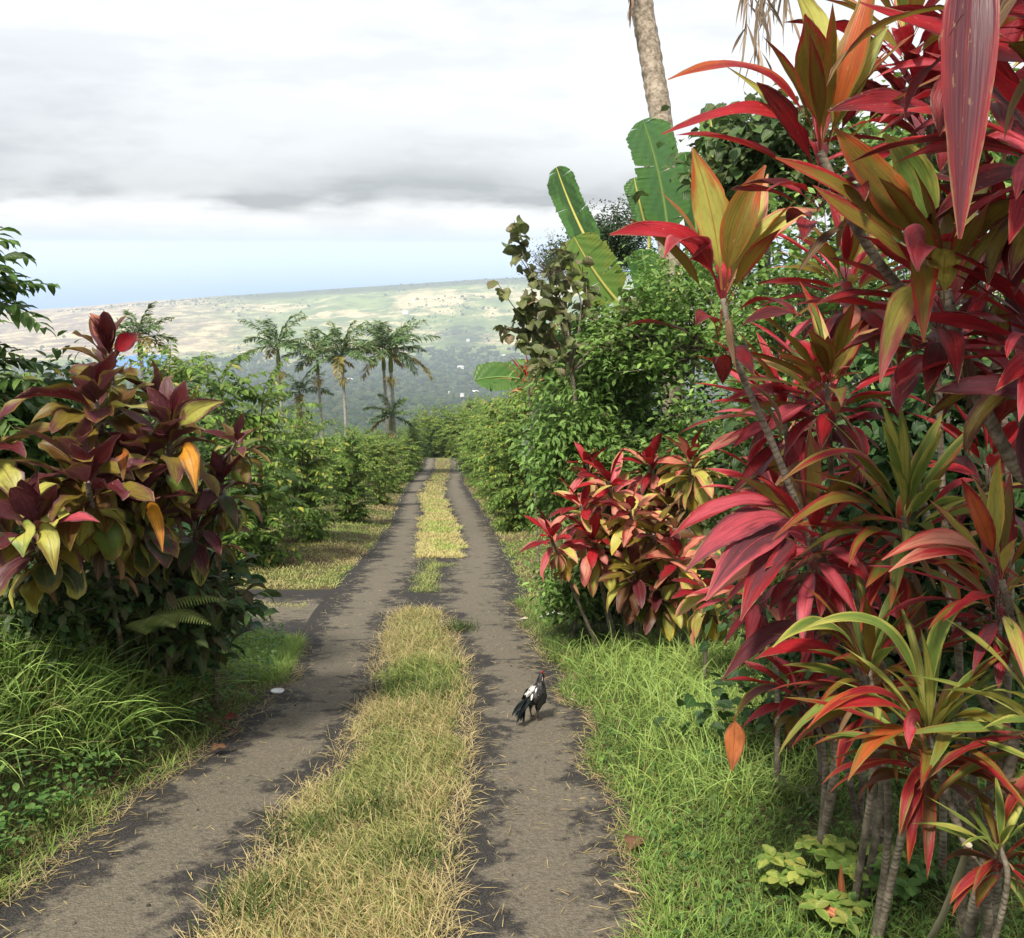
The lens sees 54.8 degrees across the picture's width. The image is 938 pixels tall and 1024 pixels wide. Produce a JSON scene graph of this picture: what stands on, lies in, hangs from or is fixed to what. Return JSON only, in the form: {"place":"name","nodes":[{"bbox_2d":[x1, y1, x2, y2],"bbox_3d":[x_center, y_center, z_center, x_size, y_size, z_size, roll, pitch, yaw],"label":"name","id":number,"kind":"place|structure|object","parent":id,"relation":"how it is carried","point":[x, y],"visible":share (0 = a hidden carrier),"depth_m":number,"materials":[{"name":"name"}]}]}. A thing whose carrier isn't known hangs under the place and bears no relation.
{"place":"outdoors","nodes":[
{"label":"outdoors","id":0,"kind":"place"},
{"bbox_2d":[0,458,440,937],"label":"road","id":1,"kind":"structure","parent":0,"point":[133,884],"depth_m":6.19,"materials":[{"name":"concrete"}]},
{"bbox_2d":[0,516,658,937],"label":"litter","id":2,"kind":"object","parent":1,"relation":"on","point":[472,784],"visible":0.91,"depth_m":5.81,"materials":[{"name":"brown plant"}]},
{"bbox_2d":[235,589,330,637],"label":"driveway","id":3,"kind":"structure","parent":0,"point":[292,618],"depth_m":13.22,"materials":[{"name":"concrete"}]},
{"bbox_2d":[0,249,901,368],"bbox_3d":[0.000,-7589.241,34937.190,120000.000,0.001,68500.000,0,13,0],"label":"sea","id":4,"kind":"structure","parent":0,"point":[85,277],"depth_m":14139.56,"materials":[{"name":"blue liquid"}]},
{"bbox_2d":[0,268,1008,447],"bbox_3d":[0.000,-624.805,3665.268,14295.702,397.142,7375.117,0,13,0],"label":"hills","id":5,"kind":"structure","parent":0,"point":[196,330],"depth_m":4111.99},
{"bbox_2d":[0,276,688,456],"bbox_3d":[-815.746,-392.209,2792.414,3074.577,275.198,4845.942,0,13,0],"label":"woods","id":6,"kind":"object","parent":5,"relation":"on","point":[357,415],"visible":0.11,"depth_m":2175.64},
{"bbox_2d":[0,451,1023,937],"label":"ground","id":7,"kind":"structure","parent":0,"point":[382,513],"depth_m":6.29,"materials":[{"name":"plant"}]},
{"bbox_2d":[0,398,52,532],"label":"ti plant","id":8,"kind":"object","parent":7,"relation":"on","point":[11,474],"visible":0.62,"depth_m":6.39,"materials":[{"name":"red plant"}]},
{"bbox_2d":[0,470,98,613],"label":"ti plant","id":9,"kind":"object","parent":7,"relation":"on","point":[30,503],"visible":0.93,"depth_m":5.93,"materials":[{"name":"green plant"}]},
{"bbox_2d":[0,226,127,483],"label":"coffee shrub","id":10,"kind":"object","parent":7,"relation":"on","point":[21,416],"visible":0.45,"depth_m":7.43,"materials":[{"name":"green plant"}]},
{"bbox_2d":[0,537,147,672],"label":"leafy shrub","id":11,"kind":"object","parent":7,"relation":"on","point":[53,615],"visible":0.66,"depth_m":6.40,"materials":[{"name":"green plant"}]},
{"bbox_2d":[15,408,134,654],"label":"ti plant","id":12,"kind":"object","parent":7,"relation":"on","point":[57,449],"visible":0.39,"depth_m":6.15,"materials":[{"name":"red plant"}]},
{"bbox_2d":[11,434,157,687],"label":"ti plant","id":13,"kind":"object","parent":7,"relation":"on","point":[81,536],"visible":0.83,"depth_m":6.06,"materials":[{"name":"green plant"}]},
{"bbox_2d":[15,350,156,479],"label":"ti plant","id":14,"kind":"object","parent":7,"relation":"on","point":[93,387],"visible":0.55,"depth_m":6.31,"materials":[{"name":"red plant"}]},
{"bbox_2d":[59,311,142,431],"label":"ti plant","id":15,"kind":"object","parent":7,"relation":"on","point":[103,326],"visible":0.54,"depth_m":6.65,"materials":[{"name":"red plant"}]},
{"bbox_2d":[112,301,177,381],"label":"palm tree","id":16,"kind":"object","parent":7,"relation":"on","point":[140,326],"visible":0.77,"depth_m":43.95,"materials":[{"name":"green plant"}]},
{"bbox_2d":[86,448,206,678],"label":"ti plant","id":17,"kind":"object","parent":7,"relation":"on","point":[155,546],"visible":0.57,"depth_m":6.39,"materials":[{"name":"green plant"}]},
{"bbox_2d":[0,330,298,569],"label":"leafy shrub","id":18,"kind":"object","parent":7,"relation":"on","point":[51,380],"visible":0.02,"depth_m":8.60,"materials":[{"name":"green plant"}]},
{"bbox_2d":[98,420,200,683],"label":"ti plant","id":19,"kind":"object","parent":7,"relation":"on","point":[142,474],"visible":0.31,"depth_m":6.41,"materials":[{"name":"red plant"}]},
{"bbox_2d":[0,533,313,906],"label":"grass","id":20,"kind":"structure","parent":7,"relation":"on","point":[88,677],"depth_m":6.36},
{"bbox_2d":[108,594,227,726],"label":"fern","id":21,"kind":"object","parent":7,"relation":"on","point":[151,620],"visible":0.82,"depth_m":6.79,"materials":[{"name":"green plant"}]},
{"bbox_2d":[113,376,223,678],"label":"ti plant","id":22,"kind":"object","parent":7,"relation":"on","point":[171,402],"visible":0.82,"depth_m":6.41,"materials":[{"name":"green plant"}]},
{"bbox_2d":[65,530,282,718],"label":"leafy shrub","id":23,"kind":"object","parent":7,"relation":"on","point":[199,644],"visible":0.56,"depth_m":7.07,"materials":[{"name":"green plant"}]},
{"bbox_2d":[111,340,252,523],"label":"coffee shrub","id":24,"kind":"object","parent":7,"relation":"on","point":[170,371],"visible":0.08,"depth_m":18.09,"materials":[{"name":"green plant"}]},
{"bbox_2d":[163,480,251,700],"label":"ti plant","id":25,"kind":"object","parent":7,"relation":"on","point":[193,554],"visible":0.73,"depth_m":6.91,"materials":[{"name":"green plant"}]},
{"bbox_2d":[148,522,267,682],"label":"broadleaf plant","id":26,"kind":"object","parent":7,"relation":"on","point":[262,606],"visible":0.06,"depth_m":7.89,"materials":[{"name":"green plant"}]},
{"bbox_2d":[182,444,266,709],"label":"ti plant","id":27,"kind":"object","parent":7,"relation":"on","point":[229,516],"visible":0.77,"depth_m":6.93,"materials":[{"name":"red plant"}]},
{"bbox_2d":[192,412,274,690],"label":"ti plant","id":28,"kind":"object","parent":7,"relation":"on","point":[241,469],"visible":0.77,"depth_m":6.89,"materials":[{"name":"red plant"}]},
{"bbox_2d":[138,346,330,567],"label":"coffee shrub","id":29,"kind":"object","parent":7,"relation":"on","point":[262,543],"visible":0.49,"depth_m":17.07,"materials":[{"name":"green plant"}]},
{"bbox_2d":[234,311,322,441],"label":"palm tree","id":30,"kind":"object","parent":7,"relation":"on","point":[269,343],"visible":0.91,"depth_m":57.73,"materials":[{"name":"green plant"}]},
{"bbox_2d":[263,397,355,542],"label":"coffee shrub","id":31,"kind":"object","parent":7,"relation":"on","point":[314,497],"visible":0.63,"depth_m":20.79,"materials":[{"name":"green plant"}]},
{"bbox_2d":[165,600,492,937],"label":"grass","id":32,"kind":"structure","parent":7,"relation":"on","point":[245,910],"depth_m":5.58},
{"bbox_2d":[310,320,378,436],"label":"palm tree","id":33,"kind":"object","parent":7,"relation":"on","point":[350,352],"visible":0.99,"depth_m":56.70,"materials":[{"name":"green plant"}]},
{"bbox_2d":[317,423,388,522],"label":"coffee shrub","id":34,"kind":"object","parent":7,"relation":"on","point":[356,511],"visible":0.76,"depth_m":26.18,"materials":[{"name":"green plant"}]},
{"bbox_2d":[353,431,406,505],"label":"coffee shrub","id":35,"kind":"object","parent":7,"relation":"on","point":[377,459],"visible":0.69,"depth_m":34.25,"materials":[{"name":"green plant"}]},
{"bbox_2d":[346,317,441,472],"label":"palm tree","id":36,"kind":"object","parent":7,"relation":"on","point":[398,339],"visible":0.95,"depth_m":59.60,"materials":[{"name":"green plant"}]},
{"bbox_2d":[219,471,586,684],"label":"grass","id":37,"kind":"structure","parent":7,"relation":"on","point":[281,649],"depth_m":16.21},
{"bbox_2d":[458,397,522,511],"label":"coffee shrub","id":38,"kind":"object","parent":7,"relation":"on","point":[495,413],"visible":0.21,"depth_m":31.92,"materials":[{"name":"green plant"}]},
{"bbox_2d":[464,403,548,532],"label":"coffee shrub","id":39,"kind":"object","parent":7,"relation":"on","point":[519,520],"visible":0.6,"depth_m":24.52,"materials":[{"name":"green plant"}]},
{"bbox_2d":[473,361,562,579],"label":"banana plant","id":40,"kind":"object","parent":7,"relation":"on","point":[486,374],"visible":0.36,"depth_m":14.57,"materials":[{"name":"green plant"}]},
{"bbox_2d":[517,509,598,648],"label":"ti plant","id":41,"kind":"object","parent":7,"relation":"on","point":[563,564],"visible":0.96,"depth_m":9.86,"materials":[{"name":"red plant"}]},
{"bbox_2d":[513,546,616,638],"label":"leafy shrub","id":42,"kind":"object","parent":7,"relation":"on","point":[554,587],"visible":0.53,"depth_m":10.75,"materials":[{"name":"green plant"}]},
{"bbox_2d":[487,214,651,561],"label":"round leaved shrub","id":43,"kind":"object","parent":7,"relation":"on","point":[548,306],"visible":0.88,"depth_m":11.62,"materials":[{"name":"green plant"}]},
{"bbox_2d":[502,369,651,620],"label":"leafy shrub","id":44,"kind":"object","parent":7,"relation":"on","point":[559,442],"visible":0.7,"depth_m":11.39,"materials":[{"name":"green plant"}]},
{"bbox_2d":[548,477,617,640],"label":"ti plant","id":45,"kind":"object","parent":7,"relation":"on","point":[584,513],"visible":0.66,"depth_m":10.02,"materials":[{"name":"red plant"}]},
{"bbox_2d":[493,300,687,431],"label":"leafy shrub","id":46,"kind":"object","parent":7,"relation":"on","point":[607,384],"visible":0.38,"depth_m":12.55,"materials":[{"name":"green plant"}]},
{"bbox_2d":[554,506,627,644],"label":"ti plant","id":47,"kind":"object","parent":7,"relation":"on","point":[592,571],"visible":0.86,"depth_m":9.88,"materials":[{"name":"red plant"}]},
{"bbox_2d":[534,194,657,516],"bbox_3d":[2.162,-2.626,24.614,3.288,8.415,3.335,0,13,0],"label":"dark tree","id":48,"kind":"object","parent":7,"relation":"on","point":[615,243],"visible":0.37,"depth_m":23.46,"materials":[{"name":"green plant"}]},
{"bbox_2d":[570,447,652,637],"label":"ti plant","id":49,"kind":"object","parent":7,"relation":"on","point":[620,481],"visible":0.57,"depth_m":10.20,"materials":[{"name":"red plant"}]},
{"bbox_2d":[587,475,674,642],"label":"ti plant","id":50,"kind":"object","parent":7,"relation":"on","point":[626,532],"visible":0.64,"depth_m":9.70,"materials":[{"name":"red plant"}]},
{"bbox_2d":[547,117,718,533],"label":"banana plant","id":51,"kind":"object","parent":7,"relation":"on","point":[644,137],"visible":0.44,"depth_m":12.79,"materials":[{"name":"green plant"}]},
{"bbox_2d":[554,294,713,486],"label":"leafy shrub","id":52,"kind":"object","parent":7,"relation":"on","point":[669,379],"visible":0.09,"depth_m":12.30,"materials":[{"name":"green plant"}]},
{"bbox_2d":[598,538,674,646],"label":"ti plant","id":53,"kind":"object","parent":7,"relation":"on","point":[632,596],"visible":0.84,"depth_m":9.57,"materials":[{"name":"red plant"}]},
{"bbox_2d":[621,432,676,628],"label":"ti plant","id":54,"kind":"object","parent":7,"relation":"on","point":[649,453],"visible":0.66,"depth_m":10.36,"materials":[{"name":"red plant"}]},
{"bbox_2d":[621,502,694,644],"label":"ti plant","id":55,"kind":"object","parent":7,"relation":"on","point":[653,526],"visible":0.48,"depth_m":9.60,"materials":[{"name":"red plant"}]},
{"bbox_2d":[585,378,735,500],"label":"leafy shrub","id":56,"kind":"object","parent":7,"relation":"on","point":[648,430],"visible":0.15,"depth_m":12.10,"materials":[{"name":"green plant"}]},
{"bbox_2d":[629,563,696,648],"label":"ti plant","id":57,"kind":"object","parent":7,"relation":"on","point":[654,614],"visible":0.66,"depth_m":9.57,"materials":[{"name":"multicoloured plant"}]},
{"bbox_2d":[634,525,705,652],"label":"ti plant","id":58,"kind":"object","parent":7,"relation":"on","point":[675,549],"visible":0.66,"depth_m":9.42,"materials":[{"name":"red plant"}]},
{"bbox_2d":[578,377,783,545],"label":"leafy shrub","id":59,"kind":"object","parent":7,"relation":"on","point":[681,427],"visible":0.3,"depth_m":10.65,"materials":[{"name":"green plant"}]},
{"bbox_2d":[559,243,807,547],"bbox_3d":[2.036,-0.594,11.778,3.035,4.817,2.699,0,13,0],"label":"citrus bush","id":60,"kind":"object","parent":7,"relation":"on","point":[690,344],"visible":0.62,"depth_m":11.23,"materials":[{"name":"green plant"}]},
{"bbox_2d":[656,427,731,638],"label":"ti plant","id":61,"kind":"object","parent":7,"relation":"on","point":[691,496],"visible":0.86,"depth_m":9.83,"materials":[{"name":"yellow plant"}]},
{"bbox_2d":[670,549,742,686],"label":"ti plant","id":62,"kind":"object","parent":7,"relation":"on","point":[696,622],"visible":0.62,"depth_m":8.25,"materials":[{"name":"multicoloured plant"}]},
{"bbox_2d":[627,0,799,522],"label":"palm tree","id":63,"kind":"object","parent":7,"relation":"on","point":[641,13],"visible":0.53,"depth_m":14.81,"materials":[{"name":"brown plant"}]},
{"bbox_2d":[688,550,796,794],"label":"ti plant","id":64,"kind":"object","parent":7,"relation":"on","point":[753,620],"visible":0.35,"depth_m":5.63,"materials":[{"name":"red plant"}]},
{"bbox_2d":[632,83,890,409],"bbox_3d":[2.801,-1.269,11.437,2.932,6.239,2.427,0,13,0],"label":"leafy tree","id":65,"kind":"object","parent":7,"relation":"on","point":[732,164],"visible":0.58,"depth_m":10.53,"materials":[{"name":"green plant"}]},
{"bbox_2d":[507,594,1023,937],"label":"grass","id":66,"kind":"structure","parent":7,"relation":"on","point":[675,845],"depth_m":5.87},
{"bbox_2d":[610,147,932,860],"bbox_3d":[1.125,0.353,4.311,1.563,3.349,0.922,-8,15,-31],"label":"ti plant","id":67,"kind":"object","parent":7,"relation":"on","point":[740,232],"visible":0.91,"depth_m":3.92,"materials":[{"name":"multicoloured plant"}]},
{"bbox_2d":[679,332,880,829],"bbox_3d":[1.349,0.668,5.045,0.942,2.729,0.852,-10,16,-36],"label":"ti plant","id":68,"kind":"object","parent":7,"relation":"on","point":[760,461],"visible":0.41,"depth_m":4.83,"materials":[{"name":"red plant"}]},
{"bbox_2d":[697,418,875,796],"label":"ti plant","id":69,"kind":"object","parent":7,"relation":"on","point":[771,475],"visible":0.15,"depth_m":5.41,"materials":[{"name":"red plant"}]},
{"bbox_2d":[670,424,905,842],"bbox_3d":[1.203,0.971,4.279,0.892,2.294,1.211,5,14,21],"label":"ti plant","id":70,"kind":"object","parent":7,"relation":"on","point":[756,554],"visible":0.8,"depth_m":4.00,"materials":[{"name":"red plant"}]},
{"bbox_2d":[755,844,823,894],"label":"plant","id":71,"kind":"object","parent":7,"relation":"on","point":[797,874],"visible":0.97,"depth_m":4.76,"materials":[{"name":"green plant"}]},
{"bbox_2d":[723,630,859,829],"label":"ti plant","id":72,"kind":"object","parent":7,"relation":"on","point":[734,736],"visible":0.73,"depth_m":4.87,"materials":[{"name":"red plant"}]},
{"bbox_2d":[677,153,926,657],"bbox_3d":[2.697,-0.424,9.098,2.341,4.778,2.366,-10,16,-37],"label":"citrus bush","id":73,"kind":"object","parent":7,"relation":"on","point":[831,308],"visible":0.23,"depth_m":8.80,"materials":[{"name":"green plant"}]},
{"bbox_2d":[683,380,936,675],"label":"vine thicket","id":74,"kind":"object","parent":7,"relation":"on","point":[729,427],"visible":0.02,"depth_m":7.41,"materials":[{"name":"green plant"}]},
{"bbox_2d":[798,889,872,936],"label":"plant","id":75,"kind":"object","parent":7,"relation":"on","point":[835,898],"visible":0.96,"depth_m":4.44,"materials":[{"name":"green plant"}]},
{"bbox_2d":[722,282,949,840],"bbox_3d":[1.473,0.592,4.699,0.994,2.918,1.014,4,14,18],"label":"ti plant","id":76,"kind":"object","parent":7,"relation":"on","point":[822,348],"visible":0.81,"depth_m":4.48,"materials":[{"name":"red plant"}]},
{"bbox_2d":[655,574,1023,776],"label":"vine thicket","id":77,"kind":"object","parent":7,"relation":"on","point":[890,659],"visible":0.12,"depth_m":6.52,"materials":[{"name":"green plant"}]},
{"bbox_2d":[662,0,1023,426],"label":"ti plant","id":78,"kind":"object","parent":7,"relation":"on","point":[821,49],"visible":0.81,"depth_m":3.19,"materials":[{"name":"red plant"}]},
{"bbox_2d":[767,530,930,829],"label":"ti plant","id":79,"kind":"object","parent":7,"relation":"on","point":[877,603],"visible":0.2,"depth_m":5.01,"materials":[{"name":"red plant"}]},
{"bbox_2d":[678,67,1023,471],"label":"leafy tree","id":80,"kind":"object","parent":7,"relation":"on","point":[902,342],"visible":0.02,"depth_m":12.08,"materials":[{"name":"green plant"}]},
{"bbox_2d":[756,204,958,813],"bbox_3d":[1.760,0.270,5.200,1.167,3.376,0.820,-4,13,-16],"label":"ti plant","id":81,"kind":"object","parent":7,"relation":"on","point":[852,249],"visible":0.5,"depth_m":4.86,"materials":[{"name":"red plant"}]},
{"bbox_2d":[814,834,907,894],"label":"plant","id":82,"kind":"object","parent":7,"relation":"on","point":[845,859],"visible":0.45,"depth_m":4.71,"materials":[{"name":"green plant"}]},
{"bbox_2d":[755,564,972,937],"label":"ti plant","id":83,"kind":"object","parent":7,"relation":"on","point":[869,641],"visible":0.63,"depth_m":3.98,"materials":[{"name":"green plant"}]},
{"bbox_2d":[764,299,1023,678],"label":"vine thicket","id":84,"kind":"object","parent":7,"relation":"on","point":[919,427],"visible":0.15,"depth_m":6.18,"materials":[{"name":"green plant"}]},
{"bbox_2d":[874,749,917,937],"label":"cane","id":85,"kind":"object","parent":7,"relation":"on","point":[890,886],"visible":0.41,"depth_m":4.06,"materials":[{"name":"grey plant"}]},
{"bbox_2d":[772,400,1023,886],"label":"ti plant","id":86,"kind":"object","parent":7,"relation":"on","point":[908,473],"visible":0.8,"depth_m":4.01,"materials":[{"name":"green plant"}]},
{"bbox_2d":[775,126,1023,485],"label":"ti plant","id":87,"kind":"object","parent":7,"relation":"on","point":[904,195],"visible":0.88,"depth_m":3.12,"materials":[{"name":"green plant"}]},
{"bbox_2d":[786,0,1014,872],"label":"ti plant","id":88,"kind":"object","parent":7,"relation":"on","point":[904,30],"visible":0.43,"depth_m":3.99,"materials":[{"name":"red plant"}]},
{"bbox_2d":[862,853,939,899],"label":"plant","id":89,"kind":"object","parent":7,"relation":"on","point":[907,889],"visible":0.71,"depth_m":4.51,"materials":[{"name":"green plant"}]},
{"bbox_2d":[785,599,1023,937],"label":"ti plant","id":90,"kind":"object","parent":7,"relation":"on","point":[917,806],"visible":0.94,"depth_m":3.53,"materials":[{"name":"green plant"}]},
{"bbox_2d":[804,38,1011,848],"bbox_3d":[1.784,0.056,4.524,1.070,3.937,1.092,0,13,0],"label":"ti plant","id":91,"kind":"object","parent":7,"relation":"on","point":[947,221],"visible":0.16,"depth_m":4.21,"materials":[{"name":"red plant"}]},
{"bbox_2d":[828,47,1020,422],"bbox_3d":[3.570,-0.682,7.921,2.150,5.307,2.073,8,15,31],"label":"leafy tree","id":92,"kind":"object","parent":7,"relation":"on","point":[897,131],"visible":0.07,"depth_m":7.39,"materials":[{"name":"green plant"}]},
{"bbox_2d":[826,0,1023,238],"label":"ti plant","id":93,"kind":"object","parent":7,"relation":"on","point":[975,45],"visible":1,"depth_m":2.15,"materials":[{"name":"red plant"}]},
{"bbox_2d":[850,10,1023,294],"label":"ti plant","id":94,"kind":"object","parent":7,"relation":"on","point":[1010,230],"visible":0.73,"depth_m":2.94,"materials":[{"name":"red plant"}]},
{"bbox_2d":[870,459,1023,688],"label":"ti plant","id":95,"kind":"object","parent":7,"relation":"on","point":[993,516],"visible":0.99,"depth_m":3.54,"materials":[{"name":"red plant"}]},
{"bbox_2d":[875,4,1023,171],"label":"ti plant","id":96,"kind":"object","parent":7,"relation":"on","point":[999,111],"visible":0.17,"depth_m":3.73,"materials":[{"name":"red plant"}]},
{"bbox_2d":[892,150,1023,411],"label":"ti plant","id":97,"kind":"object","parent":7,"relation":"on","point":[978,305],"visible":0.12,"depth_m":4.26,"materials":[{"name":"red plant"}]},
{"bbox_2d":[892,251,1023,479],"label":"ti plant","id":98,"kind":"object","parent":7,"relation":"on","point":[996,390],"visible":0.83,"depth_m":3.11,"materials":[{"name":"red plant"}]},
{"bbox_2d":[898,597,1023,822],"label":"ti plant","id":99,"kind":"object","parent":7,"relation":"on","point":[969,767],"visible":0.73,"depth_m":3.42,"materials":[{"name":"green plant"}]},
{"bbox_2d":[902,384,1023,844],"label":"ti plant","id":100,"kind":"object","parent":7,"relation":"on","point":[964,464],"visible":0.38,"depth_m":4.42,"materials":[{"name":"red plant"}]},
{"bbox_2d":[913,777,1023,937],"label":"ti plant","id":101,"kind":"object","parent":7,"relation":"on","point":[968,881],"visible":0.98,"depth_m":3.41,"materials":[{"name":"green plant"}]},
{"bbox_2d":[960,738,1019,937],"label":"cane","id":102,"kind":"object","parent":7,"relation":"on","point":[973,911],"visible":0.52,"depth_m":3.60,"materials":[{"name":"grey plant"}]},
{"bbox_2d":[0,0,1023,248],"label":"sky","id":103,"kind":"structure","parent":0,"point":[125,124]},
{"bbox_2d":[417,458,691,937],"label":"road","id":104,"kind":"structure","parent":0,"point":[527,852],"depth_m":6.22,"materials":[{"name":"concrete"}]},
{"bbox_2d":[413,458,468,557],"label":"grass","id":105,"kind":"structure","parent":104,"relation":"on","point":[435,527],"depth_m":25.48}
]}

